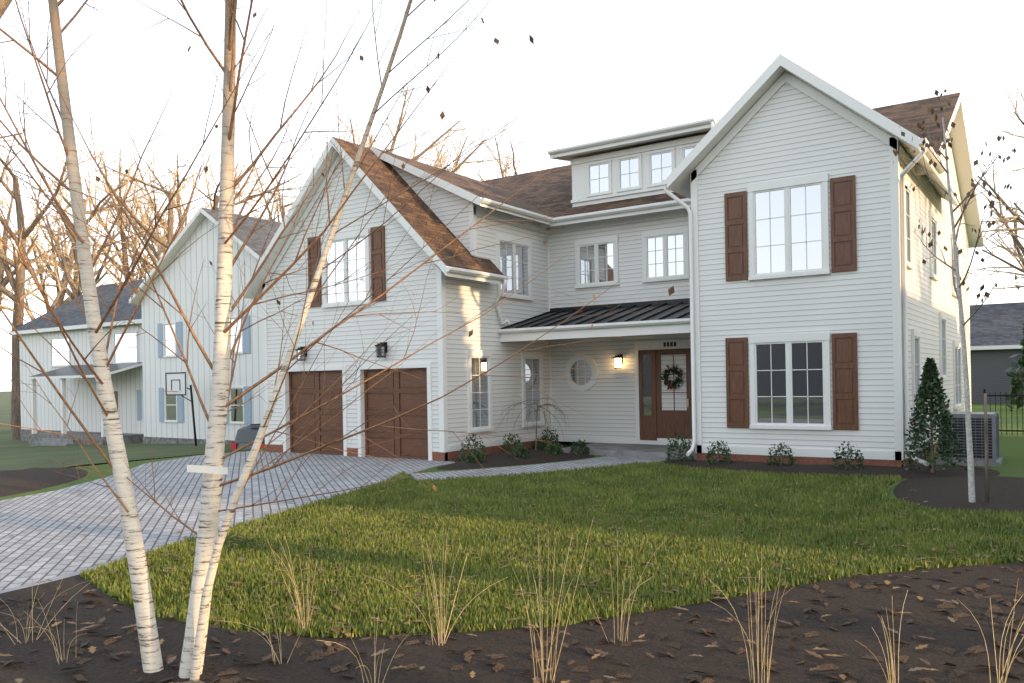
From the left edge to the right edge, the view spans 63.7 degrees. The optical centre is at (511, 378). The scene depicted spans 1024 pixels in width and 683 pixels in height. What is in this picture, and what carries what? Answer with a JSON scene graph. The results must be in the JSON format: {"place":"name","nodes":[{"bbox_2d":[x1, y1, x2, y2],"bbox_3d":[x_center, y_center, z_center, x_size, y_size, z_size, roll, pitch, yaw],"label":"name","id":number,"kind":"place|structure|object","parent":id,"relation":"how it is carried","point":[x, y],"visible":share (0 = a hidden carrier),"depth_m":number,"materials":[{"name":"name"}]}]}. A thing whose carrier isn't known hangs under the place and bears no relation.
{"place":"outdoors","nodes":[
{"label":"outdoors","id":0,"kind":"place"},
{"bbox_2d":[0,391,241,470],"bbox_3d":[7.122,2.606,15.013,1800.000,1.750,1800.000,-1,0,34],"label":"ground","id":1,"kind":"structure","parent":0,"point":[17,455],"depth_m":32.48,"materials":[{"name":"green plant"}]},
{"bbox_2d":[0,0,11,18],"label":"old tree","id":2,"kind":"object","parent":1,"relation":"on","point":[3,7],"visible":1,"depth_m":22.46,"materials":[{"name":"brown plant"}]},
{"bbox_2d":[0,103,58,166],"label":"tree","id":3,"kind":"object","parent":1,"relation":"on","point":[21,135],"visible":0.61,"depth_m":52.28,"materials":[{"name":"brown plant"}]},
{"bbox_2d":[0,167,119,314],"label":"tree","id":4,"kind":"object","parent":1,"relation":"on","point":[4,281],"visible":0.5,"depth_m":66.46,"materials":[{"name":"brown plant"}]},
{"bbox_2d":[2,130,146,300],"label":"tree","id":5,"kind":"object","parent":1,"relation":"on","point":[76,277],"visible":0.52,"depth_m":68.96,"materials":[{"name":"brown plant"}]},
{"bbox_2d":[4,141,185,319],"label":"tree","id":6,"kind":"object","parent":1,"relation":"on","point":[61,301],"visible":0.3,"depth_m":80.12,"materials":[{"name":"brown plant"}]},
{"bbox_2d":[45,142,175,280],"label":"tree","id":7,"kind":"object","parent":1,"relation":"on","point":[117,248],"visible":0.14,"depth_m":95.66,"materials":[{"name":"brown plant"}]},
{"bbox_2d":[62,135,219,285],"bbox_3d":[-21.947,-5.824,51.385,12.316,19.657,11.485,-1,0,-39],"label":"tree","id":8,"kind":"object","parent":1,"relation":"on","point":[170,234],"visible":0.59,"depth_m":51.40,"materials":[{"name":"brown plant"}]},
{"bbox_2d":[88,139,266,270],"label":"tree","id":9,"kind":"object","parent":1,"relation":"on","point":[148,213],"visible":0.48,"depth_m":85.42,"materials":[{"name":"brown plant"}]},
{"bbox_2d":[165,157,282,222],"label":"tree","id":10,"kind":"object","parent":1,"relation":"on","point":[235,192],"visible":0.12,"depth_m":71.03,"materials":[{"name":"brown plant"}]},
{"bbox_2d":[236,157,292,221],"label":"tree","id":11,"kind":"object","parent":1,"relation":"on","point":[276,209],"visible":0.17,"depth_m":92.00,"materials":[{"name":"brown plant"}]},
{"bbox_2d":[269,105,380,196],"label":"tree","id":12,"kind":"object","parent":1,"relation":"on","point":[336,134],"visible":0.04,"depth_m":83.03,"materials":[{"name":"brown plant"}]},
{"bbox_2d":[329,103,466,175],"bbox_3d":[-10.440,-8.321,63.479,14.675,24.380,15.737,-1,0,38],"label":"tree","id":13,"kind":"object","parent":1,"relation":"on","point":[353,135],"visible":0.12,"depth_m":60.31,"materials":[{"name":"brown plant"}]},
{"bbox_2d":[314,109,493,176],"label":"tree","id":14,"kind":"object","parent":1,"relation":"on","point":[443,158],"visible":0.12,"depth_m":78.00,"materials":[{"name":"brown plant"}]},
{"bbox_2d":[431,148,450,168],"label":"tree","id":15,"kind":"object","parent":1,"relation":"on","point":[441,156],"visible":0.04,"depth_m":99.46,"materials":[{"name":"brown plant"}]},
{"bbox_2d":[464,140,509,180],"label":"tree","id":16,"kind":"object","parent":1,"relation":"on","point":[479,167],"depth_m":65.47,"materials":[{"name":"brown plant"}]},
{"bbox_2d":[441,98,546,180],"bbox_3d":[0.271,-6.180,50.060,14.064,19.573,13.388,-1,0,28],"label":"tree","id":17,"kind":"object","parent":1,"relation":"on","point":[502,169],"visible":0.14,"depth_m":46.55,"materials":[{"name":"brown plant"}]},
{"bbox_2d":[969,190,1023,292],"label":"tree","id":18,"kind":"object","parent":1,"relation":"on","point":[991,254],"visible":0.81,"depth_m":46.23,"materials":[{"name":"brown plant"}]},
{"bbox_2d":[972,67,1023,268],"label":"tree","id":19,"kind":"object","parent":1,"relation":"on","point":[1003,220],"visible":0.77,"depth_m":56.28,"materials":[{"name":"brown plant"}]},
{"bbox_2d":[0,404,1023,637],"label":"lawn","id":20,"kind":"structure","parent":0,"point":[776,499],"depth_m":8.64,"materials":[{"name":"green plant"}]},
{"bbox_2d":[0,123,122,439],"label":"tree","id":21,"kind":"object","parent":20,"relation":"on","point":[20,280],"visible":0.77,"depth_m":49.71,"materials":[{"name":"brown plant"}]},
{"bbox_2d":[9,207,281,445],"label":"neighbour house","id":22,"kind":"structure","parent":20,"relation":"on","point":[140,365],"depth_m":37.39,"materials":[{"name":"wood"}]},
{"bbox_2d":[116,124,310,280],"bbox_3d":[-21.635,-7.697,60.963,14.876,23.517,15.627,-1,0,6],"label":"tree","id":23,"kind":"object","parent":20,"relation":"on","point":[215,200],"visible":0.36,"depth_m":59.79,"materials":[{"name":"brown plant"}]},
{"bbox_2d":[274,74,518,210],"bbox_3d":[-7.932,-7.777,51.679,17.896,23.158,9.898,-1,0,3],"label":"tree","id":24,"kind":"object","parent":20,"relation":"on","point":[431,146],"visible":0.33,"depth_m":51.85,"materials":[{"name":"brown plant"}]},
{"bbox_2d":[0,446,1023,682],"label":"mulch beds","id":25,"kind":"object","parent":20,"relation":"on","point":[951,652],"visible":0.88,"depth_m":5.69,"materials":[{"name":"brown soil"}]},
{"bbox_2d":[0,0,674,680],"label":"birch tree","id":26,"kind":"object","parent":25,"relation":"on","point":[210,540],"visible":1,"depth_m":5.15,"materials":[{"name":"white plant"}]},
{"bbox_2d":[0,458,1023,682],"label":"fallen leaves","id":27,"kind":"object","parent":25,"relation":"on","point":[93,650],"visible":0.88,"depth_m":7.03,"materials":[{"name":"brown plant"}]},
{"bbox_2d":[0,520,1023,682],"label":"dry grasses","id":28,"kind":"object","parent":25,"relation":"on","point":[541,644],"visible":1,"depth_m":4.91,"materials":[{"name":"beige plant"}]},
{"bbox_2d":[497,397,570,449],"bbox_3d":[0.464,1.095,19.692,1.847,1.419,1.866,-1,0,8],"label":"weeping tree","id":29,"kind":"object","parent":25,"relation":"on","point":[538,406],"visible":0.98,"depth_m":19.55,"materials":[{"name":"brown plant"}]},
{"bbox_2d":[893,89,1018,501],"bbox_3d":[5.986,-1.182,11.006,1.298,5.768,2.653,-1,0,9],"label":"young tree","id":30,"kind":"object","parent":25,"relation":"on","point":[969,443],"visible":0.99,"depth_m":11.04,"materials":[{"name":"grey plant"}]},
{"bbox_2d":[243,54,983,466],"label":"house","id":31,"kind":"structure","parent":20,"relation":"on","point":[767,224],"depth_m":19.10,"materials":[{"name":"white wood"}]},
{"bbox_2d":[458,357,967,472],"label":"shrubs","id":32,"kind":"object","parent":20,"relation":"on","point":[931,390],"visible":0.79,"depth_m":14.49,"materials":[{"name":"green plant"}]},
{"bbox_2d":[970,302,1023,403],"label":"house","id":33,"kind":"structure","parent":20,"relation":"on","point":[996,334],"depth_m":43.93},
{"bbox_2d":[983,389,1023,434],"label":"fence","id":34,"kind":"object","parent":20,"relation":"on","point":[1000,395],"visible":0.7,"depth_m":22.23,"materials":[{"name":"black metal"}]},
{"bbox_2d":[1004,323,1023,410],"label":"evergreen tree","id":35,"kind":"object","parent":20,"relation":"on","point":[1018,386],"visible":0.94,"depth_m":36.86,"materials":[{"name":"green plant"}]},
{"bbox_2d":[0,0,1023,390],"label":"sky","id":36,"kind":"structure","parent":0,"point":[660,63],"materials":[{"name":"white"}]},
{"bbox_2d":[936,412,1002,466],"bbox_3d":[9.300,1.152,16.653,1.060,0.980,2.250,-1,0,34],"label":"ac unit","id":37,"kind":"object","parent":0,"point":[995,459],"visible":0.62,"depth_m":15.74,"materials":[{"name":"grey metal"}]},
{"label":"street","id":38,"kind":"structure","parent":0,"visible":0},
{"bbox_2d":[0,448,676,592],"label":"driveway pavers","id":39,"kind":"object","parent":38,"relation":"on","point":[30,555],"visible":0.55,"depth_m":12.79,"materials":[{"name":"grey"}]},
{"bbox_2d":[164,372,196,445],"bbox_3d":[-13.409,1.641,33.935,1.380,3.820,1.862,-1,0,34],"label":"basketball hoop","id":40,"kind":"object","parent":39,"relation":"on","point":[175,383],"visible":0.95,"depth_m":33.66,"materials":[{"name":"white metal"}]},
{"bbox_2d":[231,424,265,449],"bbox_3d":[-8.222,2.563,32.290,2.020,1.772,5.170,-1,0,34],"label":"car","id":41,"kind":"object","parent":39,"relation":"on","point":[245,435],"visible":0.1,"depth_m":30.47,"materials":[{"name":"grey paint"}]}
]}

